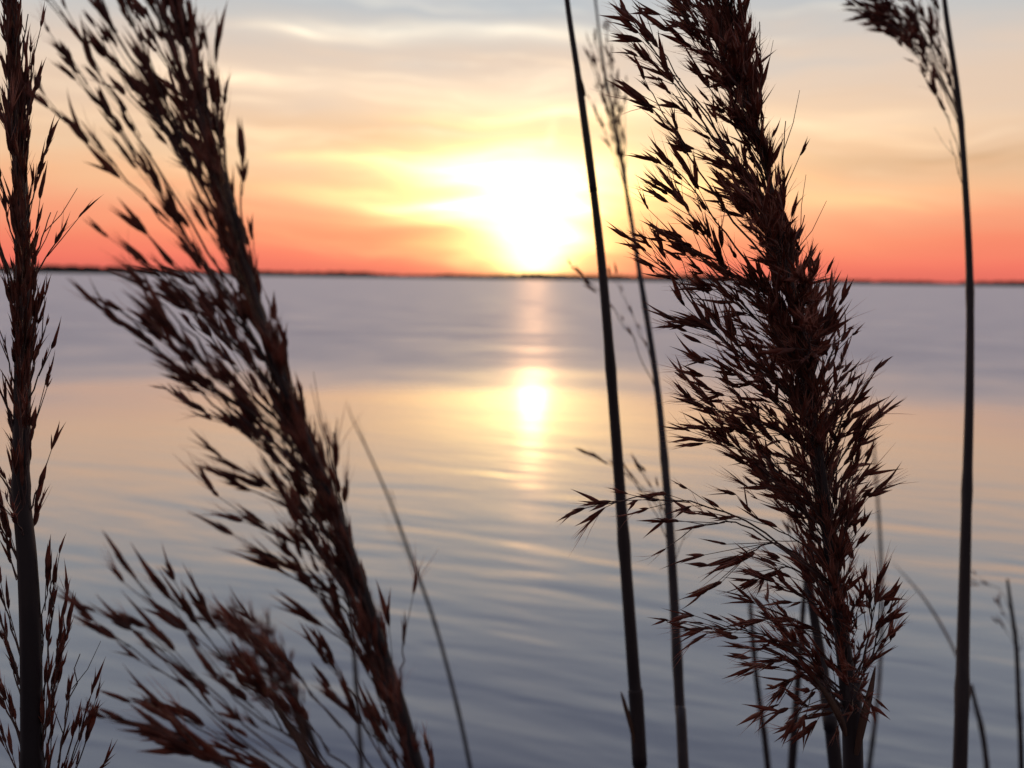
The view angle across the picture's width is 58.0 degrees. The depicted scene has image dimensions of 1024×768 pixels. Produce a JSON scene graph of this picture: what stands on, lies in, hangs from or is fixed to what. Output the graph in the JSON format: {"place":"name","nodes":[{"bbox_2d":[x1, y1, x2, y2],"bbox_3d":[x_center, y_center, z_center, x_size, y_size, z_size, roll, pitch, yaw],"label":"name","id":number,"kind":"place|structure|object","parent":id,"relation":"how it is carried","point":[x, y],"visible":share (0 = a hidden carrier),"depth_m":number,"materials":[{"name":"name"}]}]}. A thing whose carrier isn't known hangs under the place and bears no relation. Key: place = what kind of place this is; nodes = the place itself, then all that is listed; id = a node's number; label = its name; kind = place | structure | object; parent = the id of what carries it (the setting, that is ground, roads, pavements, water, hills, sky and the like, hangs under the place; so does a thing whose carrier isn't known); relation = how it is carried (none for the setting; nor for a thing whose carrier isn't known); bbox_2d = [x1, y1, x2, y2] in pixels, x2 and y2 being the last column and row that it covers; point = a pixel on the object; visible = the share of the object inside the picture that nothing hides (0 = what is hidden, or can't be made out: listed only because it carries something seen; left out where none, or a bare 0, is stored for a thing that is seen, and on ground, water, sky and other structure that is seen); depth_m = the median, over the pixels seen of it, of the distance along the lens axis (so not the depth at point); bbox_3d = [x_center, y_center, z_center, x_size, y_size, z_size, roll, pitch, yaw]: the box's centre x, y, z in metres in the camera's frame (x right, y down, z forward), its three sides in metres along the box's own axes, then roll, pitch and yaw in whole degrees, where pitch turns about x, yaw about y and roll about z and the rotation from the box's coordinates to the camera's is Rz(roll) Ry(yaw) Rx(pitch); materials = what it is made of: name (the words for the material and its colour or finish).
{"place":"outdoors","nodes":[
{"label":"outdoors","id":0,"kind":"place"},
{"bbox_2d":[0,272,1023,767],"bbox_3d":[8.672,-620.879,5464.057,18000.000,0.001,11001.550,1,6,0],"label":"water","id":1,"kind":"structure","parent":0,"point":[480,410],"depth_m":6.23,"materials":[{"name":"grey liquid"}]},
{"bbox_2d":[0,0,1023,282],"label":"sky","id":2,"kind":"structure","parent":0,"point":[400,137],"materials":[{"name":"orange"}]},
{"bbox_2d":[0,264,1023,286],"bbox_3d":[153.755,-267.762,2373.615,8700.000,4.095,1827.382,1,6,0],"label":"shore","id":3,"kind":"structure","parent":0,"point":[482,278],"depth_m":1996.98,"materials":[{"name":"black plant"}]},
{"bbox_3d":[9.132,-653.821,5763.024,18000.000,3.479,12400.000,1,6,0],"label":"ground","id":4,"kind":"structure","parent":0,"visible":0},
{"bbox_2d":[0,0,117,767],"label":"common reed","id":5,"kind":"object","parent":4,"relation":"on","point":[25,306],"visible":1,"depth_m":0.36,"materials":[{"name":"black plant"}]},
{"bbox_2d":[19,0,438,767],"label":"common reed","id":6,"kind":"object","parent":4,"relation":"on","point":[293,428],"visible":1,"depth_m":0.24,"materials":[{"name":"brown plant"}]},
{"bbox_2d":[180,590,321,767],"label":"common reed","id":7,"kind":"object","parent":4,"relation":"on","point":[285,678],"visible":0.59,"depth_m":1.39,"materials":[{"name":"brown plant"}]},
{"bbox_2d":[319,422,363,767],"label":"common reed","id":8,"kind":"object","parent":4,"relation":"on","point":[359,727],"visible":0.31,"depth_m":1.96,"materials":[{"name":"black plant"}]},
{"bbox_2d":[347,404,471,767],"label":"common reed","id":9,"kind":"object","parent":4,"relation":"on","point":[459,716],"visible":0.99,"depth_m":1.55,"materials":[{"name":"black plant"}]},
{"bbox_2d":[564,0,646,767],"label":"common reed","id":10,"kind":"object","parent":4,"relation":"on","point":[634,714],"visible":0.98,"depth_m":0.60,"materials":[{"name":"brown plant"}]},
{"bbox_2d":[567,0,692,767],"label":"common reed","id":11,"kind":"object","parent":4,"relation":"on","point":[681,729],"visible":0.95,"depth_m":0.74,"materials":[{"name":"black plant"}]},
{"bbox_2d":[558,0,915,767],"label":"common reed","id":12,"kind":"object","parent":4,"relation":"on","point":[798,346],"visible":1,"depth_m":0.36,"materials":[{"name":"brown plant"}]},
{"bbox_2d":[746,596,770,767],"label":"common reed","id":13,"kind":"object","parent":4,"relation":"on","point":[765,745],"visible":0.69,"depth_m":1.20,"materials":[{"name":"brown plant"}]},
{"bbox_2d":[787,540,814,767],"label":"common reed","id":14,"kind":"object","parent":4,"relation":"on","point":[792,753],"visible":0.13,"depth_m":1.00,"materials":[{"name":"black plant"}]},
{"bbox_2d":[782,515,842,767],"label":"common reed","id":15,"kind":"object","parent":4,"relation":"on","point":[834,752],"visible":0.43,"depth_m":0.60,"materials":[{"name":"black plant"}]},
{"bbox_2d":[867,435,883,767],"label":"common reed","id":16,"kind":"object","parent":4,"relation":"on","point":[873,735],"visible":0.65,"depth_m":1.94,"materials":[{"name":"black plant"}]},
{"bbox_2d":[842,0,974,767],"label":"common reed","id":17,"kind":"object","parent":4,"relation":"on","point":[880,14],"visible":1,"depth_m":0.67,"materials":[{"name":"black plant"}]},
{"bbox_2d":[892,562,989,767],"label":"common reed","id":18,"kind":"object","parent":4,"relation":"on","point":[981,728],"visible":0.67,"depth_m":1.30,"materials":[{"name":"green plant"}]},
{"bbox_2d":[971,571,1023,767],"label":"common reed","id":19,"kind":"object","parent":4,"relation":"on","point":[1017,649],"visible":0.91,"depth_m":1.15,"materials":[{"name":"brown plant"}]}
]}

